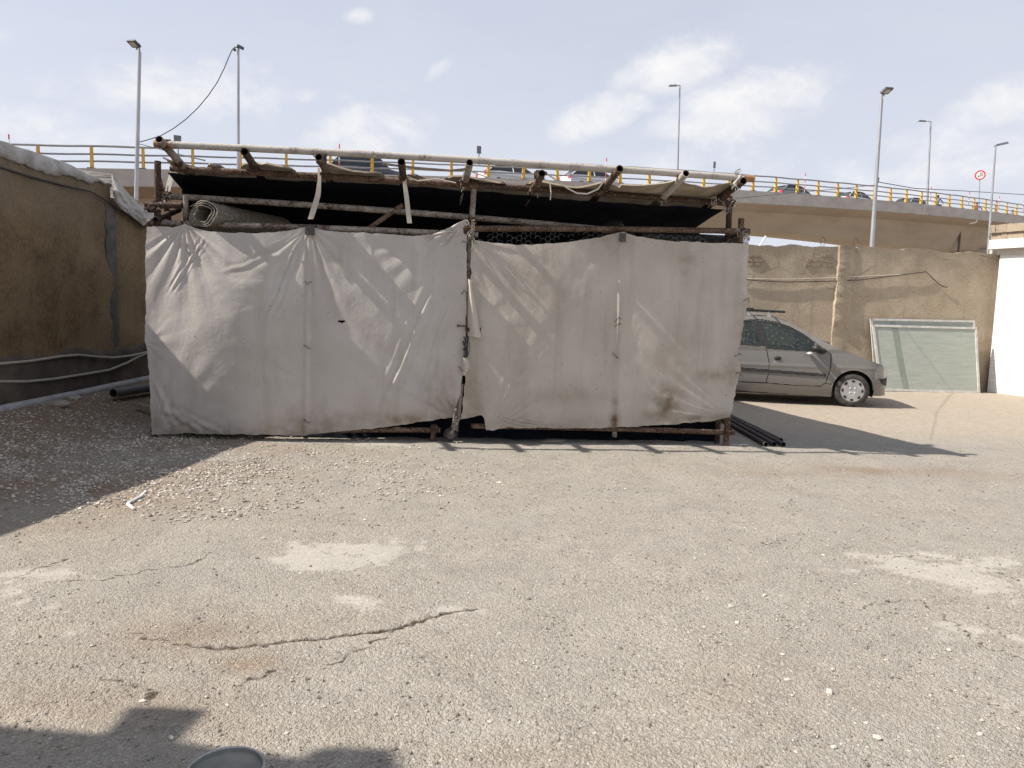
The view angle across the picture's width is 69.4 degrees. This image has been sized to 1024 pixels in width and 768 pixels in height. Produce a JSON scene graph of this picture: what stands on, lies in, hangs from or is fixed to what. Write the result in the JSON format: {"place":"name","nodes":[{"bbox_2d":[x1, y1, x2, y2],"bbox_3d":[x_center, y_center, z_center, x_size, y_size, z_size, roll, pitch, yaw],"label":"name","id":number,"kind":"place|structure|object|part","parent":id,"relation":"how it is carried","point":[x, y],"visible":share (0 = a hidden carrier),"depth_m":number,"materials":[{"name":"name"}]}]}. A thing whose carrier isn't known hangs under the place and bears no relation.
{"place":"outdoors","nodes":[
{"label":"outdoors","id":0,"kind":"place"},
{"bbox_2d":[0,381,1023,767],"bbox_3d":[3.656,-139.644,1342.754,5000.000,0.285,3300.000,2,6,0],"label":"ground","id":1,"kind":"structure","parent":0,"point":[918,433],"depth_m":3.96,"materials":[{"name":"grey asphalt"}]},
{"bbox_2d":[45,399,70,407],"bbox_3d":[-5.483,0.242,8.917,0.336,0.105,0.181,2,6,0],"label":"stone slab","id":2,"kind":"object","parent":1,"relation":"on","point":[60,403],"depth_m":8.86,"materials":[{"name":"grey stone"}]},
{"bbox_2d":[0,375,148,411],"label":"curb","id":3,"kind":"structure","parent":1,"relation":"on","point":[66,395],"depth_m":9.56,"materials":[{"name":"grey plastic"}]},
{"bbox_2d":[69,395,82,398],"bbox_3d":[-5.738,0.184,9.450,0.470,0.095,0.256,2,6,0],"label":"stone slab","id":4,"kind":"object","parent":1,"relation":"on","point":[75,396],"depth_m":9.43,"materials":[{"name":"grey stone"}]},
{"bbox_2d":[0,140,176,404],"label":"side wall","id":5,"kind":"structure","parent":1,"relation":"on","point":[72,272],"depth_m":9.63,"materials":[{"name":"concrete"}]},
{"bbox_2d":[0,166,144,228],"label":"wall cable","id":6,"kind":"object","parent":5,"relation":"attached to","point":[10,170],"depth_m":9.61,"materials":[{"name":"black rubber"}]},
{"bbox_2d":[0,353,147,382],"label":"hose","id":7,"kind":"object","parent":5,"relation":"attached to","point":[56,378],"visible":0.92,"depth_m":9.66,"materials":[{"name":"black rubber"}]},
{"bbox_2d":[0,351,147,364],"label":"hose","id":8,"kind":"object","parent":5,"relation":"attached to","point":[55,357],"visible":0.92,"depth_m":9.68,"materials":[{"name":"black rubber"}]},
{"bbox_2d":[85,171,153,226],"bbox_3d":[-6.012,-2.790,11.294,0.671,0.714,1.545,2,6,0],"label":"white sheet","id":9,"kind":"object","parent":5,"relation":"on","point":[125,200],"visible":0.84,"depth_m":10.96,"materials":[{"name":"fabric"}]},
{"bbox_2d":[126,39,140,200],"bbox_3d":[-12.919,-6.475,25.326,0.760,10.115,0.514,2,6,0],"label":"lamp post","id":10,"kind":"object","parent":1,"relation":"on","point":[134,43],"visible":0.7,"depth_m":25.18,"materials":[{"name":"metal"}]},
{"bbox_2d":[140,144,204,160],"bbox_3d":[-9.051,-6.179,19.580,0.387,2.685,13.983,-2,7,-31],"label":"cable","id":11,"kind":"object","parent":10,"relation":"attached to","point":[178,154],"visible":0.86,"depth_m":17.59,"materials":[{"name":"black rubber"}]},
{"bbox_2d":[134,429,254,441],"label":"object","id":12,"kind":"object","parent":1,"relation":"on","point":[200,435],"visible":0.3,"depth_m":8.27,"materials":[{"name":"grey gravel"}]},
{"bbox_2d":[187,746,264,767],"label":"basin","id":13,"kind":"object","parent":1,"relation":"on","point":[236,757],"visible":1,"depth_m":2.42,"materials":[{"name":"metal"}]},
{"bbox_2d":[233,44,243,168],"bbox_3d":[-10.089,-6.987,27.416,0.448,10.739,0.164,3,6,11],"label":"lamp post","id":14,"kind":"object","parent":1,"relation":"on","point":[238,98],"visible":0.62,"depth_m":27.05,"materials":[{"name":"metal"}]},
{"bbox_2d":[140,47,237,141],"bbox_3d":[-11.237,-10.241,25.954,3.354,3.861,0.430,-3,7,-36],"label":"cable","id":15,"kind":"object","parent":14,"relation":"hanging from","point":[200,104],"visible":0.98,"depth_m":26.01,"materials":[{"name":"black rubber"}]},
{"bbox_2d":[0,392,509,522],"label":"gravel","id":16,"kind":"structure","parent":1,"relation":"on","point":[34,463],"depth_m":6.71,"materials":[{"name":"beige gravel"}]},
{"bbox_2d":[109,383,149,397],"bbox_3d":[-5.221,0.078,10.272,0.121,0.139,1.007,2,6,6],"label":"drain pipe","id":17,"kind":"object","parent":16,"relation":"on","point":[127,390],"visible":0.69,"depth_m":10.04,"materials":[{"name":"plastic"}]},
{"bbox_2d":[126,490,146,509],"bbox_3d":[-2.876,0.883,5.644,0.083,0.027,0.553,0,6,-18],"label":"plastic strip","id":18,"kind":"object","parent":16,"relation":"on","point":[128,503],"visible":1,"depth_m":5.59,"materials":[{"name":"white plastic"}]},
{"bbox_2d":[133,403,149,408],"bbox_3d":[-4.800,0.287,9.660,0.282,0.058,0.091,3,6,17],"label":"board","id":19,"kind":"object","parent":16,"relation":"on","point":[142,405],"visible":0.71,"depth_m":9.64,"materials":[{"name":"brown wood"}]},
{"bbox_2d":[144,136,754,445],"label":"scaffold shed","id":20,"kind":"structure","parent":1,"relation":"on","point":[157,204],"depth_m":8.11,"materials":[{"name":"metal"}]},
{"bbox_2d":[182,182,212,231],"bbox_3d":[-3.952,-1.105,10.263,0.058,2.866,3.814,1,6,-8],"label":"side sheet","id":21,"kind":"object","parent":20,"relation":"attached to","point":[185,190],"visible":0.01,"depth_m":8.45,"materials":[{"name":"black fabric"}]},
{"bbox_2d":[186,200,290,232],"bbox_3d":[-3.168,-1.903,8.641,0.499,0.356,1.477,3,6,17],"label":"netting roll","id":22,"kind":"object","parent":20,"relation":"on","point":[211,214],"visible":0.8,"depth_m":8.15,"materials":[{"name":"fabric"}]},
{"bbox_2d":[145,219,467,435],"bbox_3d":[-2.249,-0.622,8.092,3.508,2.460,0.165,1,6,-4],"label":"cloth screen","id":23,"kind":"object","parent":20,"relation":"attached to","point":[247,333],"visible":1,"depth_m":8.12,"materials":[{"name":"fabric"}]},
{"bbox_2d":[308,168,320,218],"bbox_3d":[-2.121,-2.046,7.949,0.148,0.550,0.032,-2,7,-30],"label":"strap","id":24,"kind":"object","parent":20,"relation":"hanging from","point":[315,203],"visible":0.96,"depth_m":7.96,"materials":[{"name":"white fabric"}]},
{"bbox_2d":[338,272,471,393],"bbox_3d":[-1.247,-0.895,12.319,6.158,2.220,0.074,1,6,-4],"label":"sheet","id":25,"kind":"object","parent":20,"relation":"hanging from","point":[464,378],"visible":0.01,"depth_m":12.39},
{"bbox_2d":[403,180,411,222],"bbox_3d":[-1.139,-2.012,8.019,0.092,0.535,0.079,-2,7,-28],"label":"strap","id":26,"kind":"object","parent":20,"relation":"hanging from","point":[407,204],"visible":0.85,"depth_m":8.03,"materials":[{"name":"white fabric"}]},
{"bbox_2d":[382,163,465,171],"bbox_3d":[-0.878,-2.230,7.622,0.913,0.066,0.021,1,6,-4],"label":"rope","id":27,"kind":"object","parent":20,"relation":"hanging from","point":[425,168],"visible":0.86,"depth_m":7.62,"materials":[{"name":"fabric"}]},
{"bbox_2d":[407,176,455,182],"bbox_3d":[-0.853,-2.166,7.832,0.522,0.063,0.010,1,6,-4],"label":"rope","id":28,"kind":"object","parent":20,"relation":"hanging from","point":[431,179],"visible":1,"depth_m":7.83,"materials":[{"name":"white fabric"}]},
{"bbox_2d":[163,157,730,271],"bbox_3d":[-0.918,-2.095,10.107,6.739,0.960,4.663,2,6,0],"label":"roof canvas","id":29,"kind":"object","parent":20,"relation":"on","point":[573,209],"visible":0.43,"depth_m":8.59,"materials":[{"name":"black fabric"}]},
{"bbox_2d":[163,163,174,201],"bbox_3d":[-3.780,-2.194,8.144,0.126,0.514,0.390,-1,7,-23],"label":"hanging cloth","id":30,"kind":"object","parent":29,"relation":"hanging from","point":[169,183],"visible":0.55,"depth_m":8.08,"materials":[{"name":"white fabric"}]},
{"bbox_2d":[472,172,535,182],"bbox_3d":[-0.081,-2.143,7.681,0.665,0.104,0.010,1,6,-4],"label":"rope","id":31,"kind":"object","parent":20,"relation":"hanging from","point":[502,180],"visible":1,"depth_m":7.68,"materials":[{"name":"white fabric"}]},
{"bbox_2d":[547,173,603,194],"bbox_3d":[0.650,-2.112,7.781,0.643,0.223,0.014,1,6,-4],"label":"rope","id":32,"kind":"object","parent":20,"relation":"hanging from","point":[571,189],"visible":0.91,"depth_m":7.79,"materials":[{"name":"grey fabric"}]},
{"bbox_2d":[461,232,749,430],"bbox_3d":[1.078,-0.569,8.325,3.264,2.272,0.125,1,6,-4],"label":"cloth screen","id":33,"kind":"object","parent":20,"relation":"attached to","point":[622,329],"visible":1,"depth_m":8.36,"materials":[{"name":"fabric"}]},
{"bbox_2d":[462,336,469,357],"bbox_3d":[-0.512,-0.414,8.226,0.089,0.242,0.045,2,6,0],"label":"cable bundle","id":34,"kind":"object","parent":33,"relation":"hanging from","point":[465,347],"visible":1,"depth_m":8.22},
{"bbox_2d":[602,220,623,225],"bbox_3d":[1.182,-1.869,8.647,0.259,0.100,0.237,2,6,0],"label":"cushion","id":35,"kind":"object","parent":20,"relation":"on","point":[612,223],"visible":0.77,"depth_m":8.56,"materials":[{"name":"black fabric"}]},
{"bbox_2d":[641,232,743,242],"bbox_3d":[2.120,-1.713,8.662,1.215,0.153,0.140,1,6,-5],"label":"black tube","id":36,"kind":"object","parent":20,"relation":"attached to","point":[703,238],"visible":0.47,"depth_m":8.62,"materials":[{"name":"plastic"}]},
{"bbox_2d":[743,235,749,243],"bbox_3d":[2.666,-1.637,8.469,0.118,0.139,0.089,4,6,20],"label":"bulb","id":37,"kind":"object","parent":20,"relation":"attached to","point":[745,241],"visible":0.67,"depth_m":8.43,"materials":[{"name":"glass"}]},
{"bbox_2d":[184,394,714,441],"bbox_3d":[-0.661,0.321,8.628,6.182,0.615,0.184,1,6,-4],"label":"black sheet","id":38,"kind":"object","parent":1,"relation":"on","point":[465,429],"visible":0.12,"depth_m":8.70,"materials":[{"name":"black fabric"}]},
{"bbox_2d":[78,168,1023,253],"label":"overpass","id":39,"kind":"object","parent":1,"relation":"on","point":[833,220],"visible":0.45,"depth_m":56.30,"materials":[{"name":"concrete"}]},
{"bbox_2d":[332,156,406,174],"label":"passing car","id":40,"kind":"object","parent":39,"relation":"on","point":[366,164],"visible":0.06,"depth_m":40.20,"materials":[{"name":"paint"}]},
{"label":"windows","id":41,"kind":"part","parent":40,"relation":"part of","materials":[{"name":"black glass"}]},
{"bbox_2d":[476,165,547,179],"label":"passing car","id":42,"kind":"object","parent":39,"relation":"on","point":[510,176],"visible":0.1,"depth_m":43.57,"materials":[{"name":"white paint"}]},
{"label":"windows","id":43,"kind":"part","parent":42,"relation":"part of","materials":[{"name":"black glass"}]},
{"bbox_2d":[10,143,1023,215],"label":"bridge railing","id":44,"kind":"object","parent":39,"relation":"on","point":[523,173],"visible":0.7,"depth_m":41.51,"materials":[{"name":"yellow metal"}]},
{"bbox_2d":[174,135,180,153],"bbox_3d":[-15.803,-11.280,34.934,0.325,0.900,0.089,-2,7,-28],"label":"sign plate","id":45,"kind":"object","parent":44,"relation":"attached to","point":[177,137],"visible":0.47,"depth_m":34.87,"materials":[{"name":"grey metal"}]},
{"bbox_2d":[477,146,480,164],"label":"sign plate","id":46,"kind":"object","parent":44,"relation":"attached to","point":[479,150],"visible":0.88,"depth_m":40.27,"materials":[{"name":"grey metal"}]},
{"bbox_2d":[559,171,625,183],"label":"passing car","id":47,"kind":"object","parent":39,"relation":"on","point":[579,179],"visible":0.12,"depth_m":45.85,"materials":[{"name":"white paint"}]},
{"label":"windows","id":48,"kind":"part","parent":47,"relation":"part of","materials":[{"name":"grey glass"}]},
{"bbox_2d":[668,84,680,168],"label":"lamp post","id":49,"kind":"object","parent":39,"relation":"on","point":[675,85],"visible":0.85,"depth_m":53.26,"materials":[{"name":"metal"}]},
{"bbox_2d":[767,185,811,194],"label":"passing car","id":50,"kind":"object","parent":39,"relation":"on","point":[779,190],"visible":0.13,"depth_m":55.56,"materials":[{"name":"green paint"}]},
{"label":"windows","id":51,"kind":"part","parent":50,"relation":"part of","materials":[{"name":"grey glass"}]},
{"bbox_2d":[839,191,870,198],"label":"passing car","id":52,"kind":"object","parent":39,"relation":"on","point":[852,196],"visible":0.09,"depth_m":60.04,"materials":[{"name":"white paint"}]},
{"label":"windows","id":53,"kind":"part","parent":52,"relation":"part of","materials":[{"name":"grey glass"}]},
{"bbox_2d":[895,197,925,203],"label":"passing car","id":54,"kind":"object","parent":39,"relation":"on","point":[909,201],"visible":0.09,"depth_m":64.73,"materials":[{"name":"silver metal"}]},
{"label":"windows","id":55,"kind":"part","parent":54,"relation":"part of","materials":[{"name":"grey glass"}]},
{"bbox_2d":[918,120,931,204],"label":"lamp post","id":56,"kind":"object","parent":39,"relation":"on","point":[928,175],"visible":0.85,"depth_m":62.24,"materials":[{"name":"metal"}]},
{"bbox_2d":[975,170,985,209],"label":"round sign","id":57,"kind":"object","parent":39,"relation":"on","point":[980,175],"visible":0.97,"depth_m":65.41,"materials":[{"name":"metal"}]},
{"bbox_2d":[721,418,767,446],"bbox_3d":[2.978,0.576,9.823,0.053,0.054,2.446,2,6,1],"label":"iron pipe","id":58,"kind":"object","parent":1,"relation":"on","point":[751,436],"visible":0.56,"depth_m":9.20,"materials":[{"name":"grey metal"}]},
{"bbox_2d":[724,418,775,445],"bbox_3d":[3.091,0.552,10.079,0.053,0.054,2.887,2,6,1],"label":"iron pipe","id":59,"kind":"object","parent":1,"relation":"on","point":[758,435],"visible":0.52,"depth_m":9.33,"materials":[{"name":"black metal"}]},
{"bbox_2d":[731,414,782,440],"bbox_3d":[3.228,0.537,10.259,0.053,0.054,2.710,1,6,-1],"label":"iron pipe","id":60,"kind":"object","parent":1,"relation":"on","point":[773,435],"visible":0.28,"depth_m":9.57,"materials":[{"name":"black metal"}]},
{"bbox_2d":[731,416,785,446],"bbox_3d":[3.180,0.543,10.185,0.055,0.054,3.112,2,6,0],"label":"iron pipe","id":61,"kind":"object","parent":1,"relation":"on","point":[778,441],"visible":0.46,"depth_m":9.30,"materials":[{"name":"black metal"}]},
{"bbox_2d":[735,308,886,406],"bbox_3d":[4.699,-0.555,13.431,3.782,1.642,1.922,3,6,10],"label":"parked car","id":62,"kind":"object","parent":1,"relation":"on","point":[779,356],"visible":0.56,"depth_m":12.65,"materials":[{"name":"grey paint"}]},
{"bbox_3d":[3.617,-0.905,12.910,1.360,0.408,0.172,3,6,10],"label":"window","id":63,"kind":"part","parent":62,"relation":"part of","materials":[{"name":"grey glass"}]},
{"bbox_3d":[3.630,-0.597,12.914,1.632,1.054,0.222,3,6,10],"label":"door","id":64,"kind":"part","parent":62,"relation":"part of","materials":[{"name":"grey paint"}]},
{"bbox_3d":[4.729,-0.826,12.721,0.850,0.467,0.184,3,6,10],"label":"window","id":65,"kind":"part","parent":62,"relation":"part of","materials":[{"name":"grey glass"}]},
{"bbox_3d":[4.810,-0.541,12.713,1.224,1.096,0.245,3,6,10],"label":"door","id":66,"kind":"part","parent":62,"relation":"part of","materials":[{"name":"grey paint"}]},
{"bbox_2d":[826,688,832,694],"bbox_3d":[1.308,1.271,3.047,0.025,0.027,0.033,2,6,0],"label":"stone","id":67,"kind":"object","parent":1,"relation":"on","point":[829,691],"visible":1,"depth_m":3.04,"materials":[{"name":"white stone"}]},
{"bbox_2d":[746,244,999,391],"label":"boundary wall","id":68,"kind":"structure","parent":1,"relation":"on","point":[840,311],"depth_m":15.65,"materials":[{"name":"paint"}]},
{"bbox_2d":[747,274,900,278],"bbox_3d":[6.483,-2.270,15.605,3.447,0.184,0.010,2,6,0],"label":"wall wire","id":69,"kind":"object","parent":68,"relation":"attached to","point":[836,277],"depth_m":15.60,"materials":[{"name":"plastic"}]},
{"bbox_2d":[747,271,947,287],"bbox_3d":[6.982,-2.256,15.601,4.450,0.334,0.016,2,6,0],"label":"wall wire","id":70,"kind":"object","parent":68,"relation":"attached to","point":[847,280],"depth_m":15.60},
{"bbox_2d":[872,734,881,739],"bbox_3d":[1.347,1.303,2.727,0.023,0.018,0.034,-3,8,-39],"label":"stone","id":71,"kind":"object","parent":1,"relation":"on","point":[877,737],"visible":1,"depth_m":2.72,"materials":[{"name":"white stone"}]},
{"bbox_2d":[870,87,893,246],"bbox_3d":[13.393,-5.846,27.333,0.407,9.810,0.497,1,6,-9],"label":"lamp post","id":72,"kind":"object","parent":1,"relation":"on","point":[885,90],"visible":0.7,"depth_m":27.23,"materials":[{"name":"metal"}]},
{"bbox_2d":[734,185,872,198],"bbox_3d":[7.852,-4.804,18.183,0.448,3.478,21.779,5,7,29],"label":"cable","id":73,"kind":"object","parent":72,"relation":"attached to","point":[800,192],"visible":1,"depth_m":15.86,"materials":[{"name":"black rubber"}]},
{"bbox_2d":[879,182,1023,194],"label":"cable","id":74,"kind":"object","parent":72,"relation":"attached to","point":[943,189],"visible":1,"depth_m":33.62,"materials":[{"name":"black rubber"}]},
{"bbox_2d":[870,318,974,378],"bbox_3d":[8.725,-0.611,15.648,2.343,1.519,0.179,2,6,0],"label":"glazed panel","id":75,"kind":"object","parent":1,"relation":"on","point":[927,322],"visible":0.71,"depth_m":15.64,"materials":[{"name":"metal"}]},
{"bbox_2d":[872,324,979,392],"bbox_3d":[8.678,-0.527,15.506,2.265,1.382,0.242,2,6,0],"label":"glazed panel","id":76,"kind":"object","parent":1,"relation":"on","point":[910,358],"visible":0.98,"depth_m":15.51,"materials":[{"name":"green glass"}]},
{"bbox_2d":[987,142,1008,253],"bbox_3d":[23.002,-6.529,35.449,0.602,9.870,0.233,2,6,0],"label":"lamp post","id":77,"kind":"object","parent":1,"relation":"on","point":[992,189],"visible":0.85,"depth_m":35.16,"materials":[{"name":"metal"}]},
{"bbox_2d":[987,223,1023,395],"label":"white building","id":78,"kind":"structure","parent":1,"relation":"on","point":[1006,368],"depth_m":15.30,"materials":[{"name":"paint"}]},
{"bbox_2d":[0,0,1023,247],"label":"sky","id":79,"kind":"structure","parent":0,"point":[778,88],"materials":[{"name":"blue"}]}
]}

